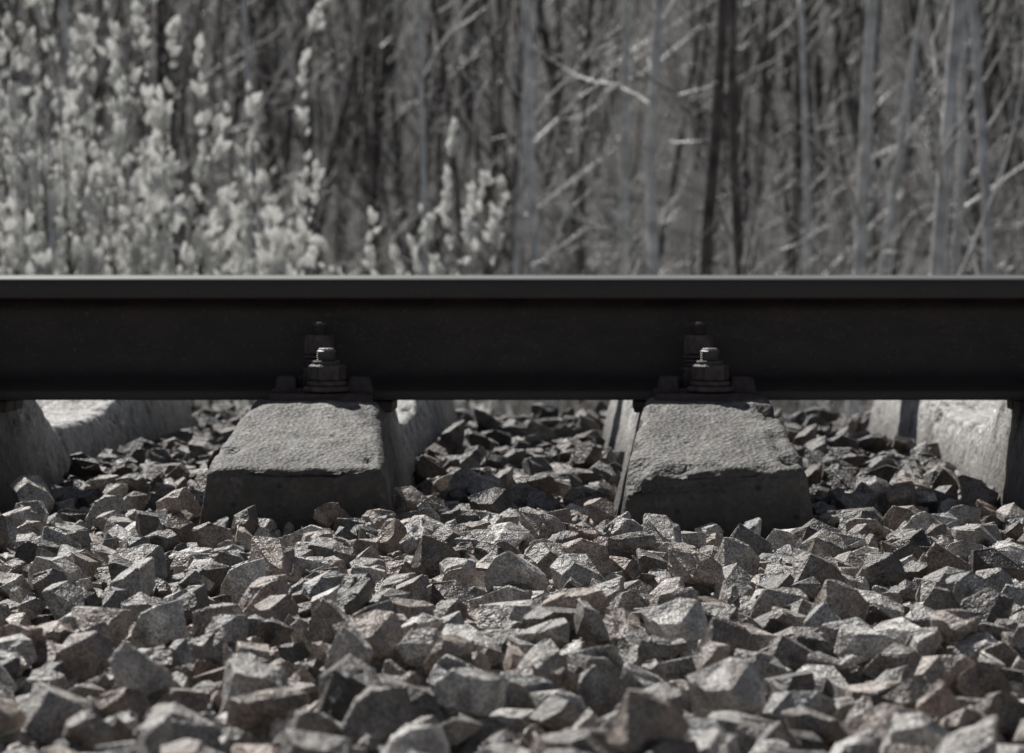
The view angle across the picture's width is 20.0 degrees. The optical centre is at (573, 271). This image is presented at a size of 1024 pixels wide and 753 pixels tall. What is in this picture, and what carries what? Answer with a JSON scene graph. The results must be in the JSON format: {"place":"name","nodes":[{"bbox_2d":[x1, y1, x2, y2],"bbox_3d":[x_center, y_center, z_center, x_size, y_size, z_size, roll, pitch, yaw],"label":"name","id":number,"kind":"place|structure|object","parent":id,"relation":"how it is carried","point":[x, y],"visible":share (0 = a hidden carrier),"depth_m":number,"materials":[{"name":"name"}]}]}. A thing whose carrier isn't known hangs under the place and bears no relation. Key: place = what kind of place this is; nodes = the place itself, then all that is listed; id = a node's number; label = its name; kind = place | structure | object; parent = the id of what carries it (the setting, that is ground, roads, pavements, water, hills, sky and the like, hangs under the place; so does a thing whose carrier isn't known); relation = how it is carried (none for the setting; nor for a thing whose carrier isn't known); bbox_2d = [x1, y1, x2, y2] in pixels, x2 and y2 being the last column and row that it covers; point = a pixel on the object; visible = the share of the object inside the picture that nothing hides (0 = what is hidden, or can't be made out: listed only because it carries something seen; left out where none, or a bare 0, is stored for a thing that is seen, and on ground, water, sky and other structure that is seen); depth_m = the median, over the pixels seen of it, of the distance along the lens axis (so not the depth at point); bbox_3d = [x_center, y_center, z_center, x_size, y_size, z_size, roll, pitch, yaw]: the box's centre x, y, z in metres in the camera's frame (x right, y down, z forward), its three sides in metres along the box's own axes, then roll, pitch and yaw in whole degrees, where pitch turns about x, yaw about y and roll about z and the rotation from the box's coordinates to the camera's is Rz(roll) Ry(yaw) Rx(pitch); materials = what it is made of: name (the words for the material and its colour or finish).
{"place":"outdoors","nodes":[
{"label":"outdoors","id":0,"kind":"place"},
{"bbox_2d":[0,0,1023,415],"bbox_3d":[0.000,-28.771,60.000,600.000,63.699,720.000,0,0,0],"label":"ground","id":1,"kind":"structure","parent":0,"point":[680,222],"depth_m":57.45,"materials":[{"name":"grey plant"}]},
{"bbox_2d":[0,0,98,270],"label":"pussy willow bush","id":2,"kind":"object","parent":1,"relation":"on","point":[30,42],"visible":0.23,"depth_m":12.21,"materials":[{"name":"grey plant"}]},
{"bbox_2d":[0,0,121,254],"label":"birch tree","id":3,"kind":"object","parent":1,"relation":"on","point":[66,36],"visible":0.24,"depth_m":19.90,"materials":[{"name":"grey plant"}]},
{"bbox_2d":[0,0,137,274],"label":"pussy willow bush","id":4,"kind":"object","parent":1,"relation":"on","point":[63,193],"visible":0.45,"depth_m":10.95,"materials":[{"name":"grey plant"}]},
{"bbox_2d":[0,0,148,274],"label":"pussy willow bush","id":5,"kind":"object","parent":1,"relation":"on","point":[16,163],"visible":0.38,"depth_m":11.31,"materials":[{"name":"grey plant"}]},
{"bbox_2d":[0,0,236,413],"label":"pussy willow bush","id":6,"kind":"object","parent":1,"relation":"on","point":[140,27],"visible":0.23,"depth_m":12.04,"materials":[{"name":"grey plant"}]},
{"bbox_2d":[77,0,257,412],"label":"alder tree","id":7,"kind":"object","parent":1,"relation":"on","point":[165,22],"visible":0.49,"depth_m":21.95,"materials":[{"name":"grey plant"}]},
{"bbox_2d":[36,0,310,408],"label":"pussy willow bush","id":8,"kind":"object","parent":1,"relation":"on","point":[161,122],"visible":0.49,"depth_m":11.45,"materials":[{"name":"grey plant"}]},
{"bbox_2d":[91,0,328,412],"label":"pussy willow bush","id":9,"kind":"object","parent":1,"relation":"on","point":[317,174],"visible":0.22,"depth_m":12.23,"materials":[{"name":"grey plant"}]},
{"bbox_2d":[172,0,354,269],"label":"birch tree","id":10,"kind":"object","parent":1,"relation":"on","point":[245,44],"visible":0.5,"depth_m":20.99,"materials":[{"name":"grey plant"}]},
{"bbox_2d":[173,81,380,412],"bbox_3d":[-1.108,0.356,11.626,0.854,2.214,0.674,0,0,25],"label":"pussy willow bush","id":11,"kind":"object","parent":1,"relation":"on","point":[272,219],"visible":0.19,"depth_m":11.55,"materials":[{"name":"grey plant"}]},
{"bbox_2d":[229,241,378,274],"bbox_3d":[-0.971,0.674,12.171,0.853,1.598,0.435,0,0,-38],"label":"pussy willow bush","id":12,"kind":"object","parent":1,"relation":"on","point":[314,251],"visible":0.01,"depth_m":12.05,"materials":[{"name":"grey plant"}]},
{"bbox_2d":[316,118,511,415],"bbox_3d":[-0.527,0.410,12.101,0.809,2.114,0.817,0,0,24],"label":"pussy willow bush","id":13,"kind":"object","parent":1,"relation":"on","point":[495,232],"visible":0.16,"depth_m":12.21,"materials":[{"name":"grey plant"}]},
{"bbox_2d":[372,0,487,274],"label":"birch tree","id":14,"kind":"object","parent":1,"relation":"on","point":[424,255],"visible":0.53,"depth_m":17.98,"materials":[{"name":"grey plant"}]},
{"bbox_2d":[412,170,494,409],"bbox_3d":[-0.831,0.526,11.626,0.783,1.870,0.788,0,0,38],"label":"pussy willow bush","id":15,"kind":"object","parent":1,"relation":"on","point":[470,227],"visible":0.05,"depth_m":11.66,"materials":[{"name":"grey plant"}]},
{"bbox_2d":[426,0,567,406],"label":"alder tree","id":16,"kind":"object","parent":1,"relation":"on","point":[443,61],"visible":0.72,"depth_m":21.01,"materials":[{"name":"grey plant"}]},
{"bbox_2d":[0,400,1023,752],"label":"track ballast stones","id":17,"kind":"object","parent":1,"relation":"on","point":[510,582],"visible":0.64,"depth_m":2.93,"materials":[{"name":"gravel"}]},
{"bbox_2d":[0,400,194,513],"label":"concrete railway sleeper","id":18,"kind":"object","parent":17,"relation":"on","point":[44,439],"visible":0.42,"depth_m":5.33,"materials":[{"name":"grey concrete"}]},
{"bbox_2d":[199,399,457,532],"bbox_3d":[-0.392,0.314,5.348,0.304,0.252,2.501,0,0,0],"label":"concrete railway sleeper","id":19,"kind":"object","parent":17,"relation":"on","point":[282,464],"visible":0.59,"depth_m":4.18,"materials":[{"name":"grey concrete"}]},
{"bbox_2d":[0,276,1023,399],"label":"railway rail","id":20,"kind":"object","parent":19,"relation":"on","point":[513,337],"visible":1,"depth_m":4.59,"materials":[{"name":"metal"}]},
{"bbox_2d":[0,400,13,412],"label":"rail fastening","id":21,"kind":"object","parent":20,"relation":"on","point":[6,406],"visible":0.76,"depth_m":4.54,"materials":[{"name":"metal"}]},
{"bbox_2d":[14,400,22,409],"bbox_3d":[-0.990,0.150,4.641,0.212,0.141,0.263,0,0,0],"label":"rail fastening","id":22,"kind":"object","parent":20,"relation":"on","point":[18,404],"visible":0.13,"depth_m":4.63,"materials":[{"name":"metal"}]},
{"bbox_2d":[269,322,394,412],"bbox_3d":[-0.389,0.150,4.559,0.212,0.141,0.263,0,0,0],"label":"rail fastening","id":23,"kind":"object","parent":20,"relation":"on","point":[323,377],"visible":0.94,"depth_m":4.46,"materials":[{"name":"metal"}]},
{"bbox_2d":[633,322,769,412],"bbox_3d":[0.201,0.150,4.559,0.212,0.141,0.263,0,0,0],"label":"rail fastening","id":24,"kind":"object","parent":20,"relation":"on","point":[705,376],"visible":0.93,"depth_m":4.46,"materials":[{"name":"metal"}]},
{"bbox_2d":[1007,400,1013,409],"bbox_3d":[0.801,0.150,4.641,0.212,0.141,0.263,0,0,0],"label":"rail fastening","id":25,"kind":"object","parent":20,"relation":"on","point":[1009,404],"visible":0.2,"depth_m":4.62,"materials":[{"name":"metal"}]},
{"bbox_2d":[1013,400,1023,412],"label":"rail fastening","id":26,"kind":"object","parent":20,"relation":"on","point":[1018,405],"visible":0.9,"depth_m":4.54,"materials":[{"name":"metal"}]},
{"bbox_2d":[602,395,813,537],"bbox_3d":[0.204,0.313,5.348,0.304,0.246,2.500,0,0,0],"label":"concrete railway sleeper","id":27,"kind":"object","parent":17,"relation":"on","point":[728,467],"visible":0.64,"depth_m":4.14,"materials":[{"name":"grey concrete"}]},
{"bbox_2d":[867,400,1023,510],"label":"concrete railway sleeper","id":28,"kind":"object","parent":17,"relation":"on","point":[983,440],"visible":0.44,"depth_m":5.29,"materials":[{"name":"grey concrete"}]},
{"bbox_2d":[0,0,1023,408],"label":"distant forest","id":29,"kind":"object","parent":1,"relation":"on","point":[386,54],"visible":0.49,"depth_m":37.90,"materials":[{"name":"grey plant"}]},
{"bbox_2d":[0,1,1023,415],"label":"shrub thicket","id":30,"kind":"object","parent":1,"relation":"on","point":[802,245],"visible":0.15,"depth_m":17.53,"materials":[{"name":"grey plant"}]},
{"bbox_2d":[0,275,1023,275],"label":"railway rail","id":31,"kind":"object","parent":1,"relation":"on","point":[511,275],"visible":0.11,"depth_m":6.08,"materials":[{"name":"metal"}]},
{"bbox_2d":[1,0,1023,413],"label":"shrub thicket","id":32,"kind":"object","parent":1,"relation":"on","point":[783,242],"visible":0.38,"depth_m":25.17,"materials":[{"name":"grey plant"}]},
{"bbox_2d":[188,400,870,418],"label":"dry grass","id":33,"kind":"structure","parent":1,"relation":"on","point":[572,403],"depth_m":21.94,"materials":[{"name":"grey plant"}]},
{"bbox_2d":[52,22,1018,414],"bbox_3d":[-0.377,0.143,17.059,14.248,3.053,7.611,0,0,0],"label":"shrub thicket","id":34,"kind":"object","parent":1,"relation":"on","point":[576,198],"visible":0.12,"depth_m":15.55,"materials":[{"name":"grey plant"}]},
{"bbox_2d":[425,0,650,404],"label":"birch tree","id":35,"kind":"object","parent":1,"relation":"on","point":[532,143],"visible":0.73,"depth_m":17.14,"materials":[{"name":"grey plant"}]},
{"bbox_2d":[427,0,686,413],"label":"birch tree","id":36,"kind":"object","parent":1,"relation":"on","point":[519,206],"visible":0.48,"depth_m":19.92,"materials":[{"name":"grey plant"}]},
{"bbox_2d":[464,0,697,410],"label":"alder tree","id":37,"kind":"object","parent":1,"relation":"on","point":[582,150],"visible":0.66,"depth_m":21.93,"materials":[{"name":"grey plant"}]},
{"bbox_2d":[484,0,731,412],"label":"birch tree","id":38,"kind":"object","parent":1,"relation":"on","point":[623,198],"visible":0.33,"depth_m":17.00,"materials":[{"name":"grey plant"}]},
{"bbox_2d":[515,0,751,409],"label":"alder tree","id":39,"kind":"object","parent":1,"relation":"on","point":[714,129],"visible":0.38,"depth_m":13.57,"materials":[{"name":"grey plant"}]},
{"bbox_2d":[514,0,823,404],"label":"birch tree","id":40,"kind":"object","parent":1,"relation":"on","point":[652,265],"visible":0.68,"depth_m":14.19,"materials":[{"name":"grey plant"}]},
{"bbox_2d":[611,0,810,274],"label":"alder tree","id":41,"kind":"object","parent":1,"relation":"on","point":[733,159],"visible":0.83,"depth_m":14.46,"materials":[{"name":"grey plant"}]},
{"bbox_2d":[615,0,858,274],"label":"birch tree","id":42,"kind":"object","parent":1,"relation":"on","point":[730,218],"visible":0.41,"depth_m":17.97,"materials":[{"name":"grey plant"}]},
{"bbox_2d":[780,0,848,411],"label":"alder tree","id":43,"kind":"object","parent":1,"relation":"on","point":[796,211],"visible":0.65,"depth_m":23.18,"materials":[{"name":"grey plant"}]},
{"bbox_2d":[664,0,1023,419],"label":"birch tree","id":44,"kind":"object","parent":1,"relation":"on","point":[860,258],"visible":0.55,"depth_m":14.52,"materials":[{"name":"grey plant"}]},
{"bbox_2d":[763,0,933,416],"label":"birch tree","id":45,"kind":"object","parent":1,"relation":"on","point":[807,224],"visible":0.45,"depth_m":16.14,"materials":[{"name":"grey plant"}]},
{"bbox_2d":[770,0,1023,274],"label":"birch tree","id":46,"kind":"object","parent":1,"relation":"on","point":[957,242],"visible":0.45,"depth_m":15.90,"materials":[{"name":"grey plant"}]},
{"bbox_2d":[802,0,1011,410],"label":"birch tree","id":47,"kind":"object","parent":1,"relation":"on","point":[894,187],"visible":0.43,"depth_m":16.90,"materials":[{"name":"grey plant"}]},
{"bbox_2d":[826,0,1023,274],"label":"birch tree","id":48,"kind":"object","parent":1,"relation":"on","point":[940,190],"visible":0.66,"depth_m":13.93,"materials":[{"name":"grey plant"}]},
{"bbox_2d":[843,0,1023,274],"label":"birch tree","id":49,"kind":"object","parent":1,"relation":"on","point":[983,170],"visible":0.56,"depth_m":15.14,"materials":[{"name":"grey plant"}]},
{"bbox_2d":[927,73,1023,274],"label":"birch tree","id":50,"kind":"object","parent":1,"relation":"on","point":[1008,180],"visible":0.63,"depth_m":18.01,"materials":[{"name":"grey plant"}]},
{"bbox_2d":[928,0,1023,274],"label":"alder tree","id":51,"kind":"object","parent":1,"relation":"on","point":[988,110],"visible":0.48,"depth_m":22.01,"materials":[{"name":"grey plant"}]}
]}

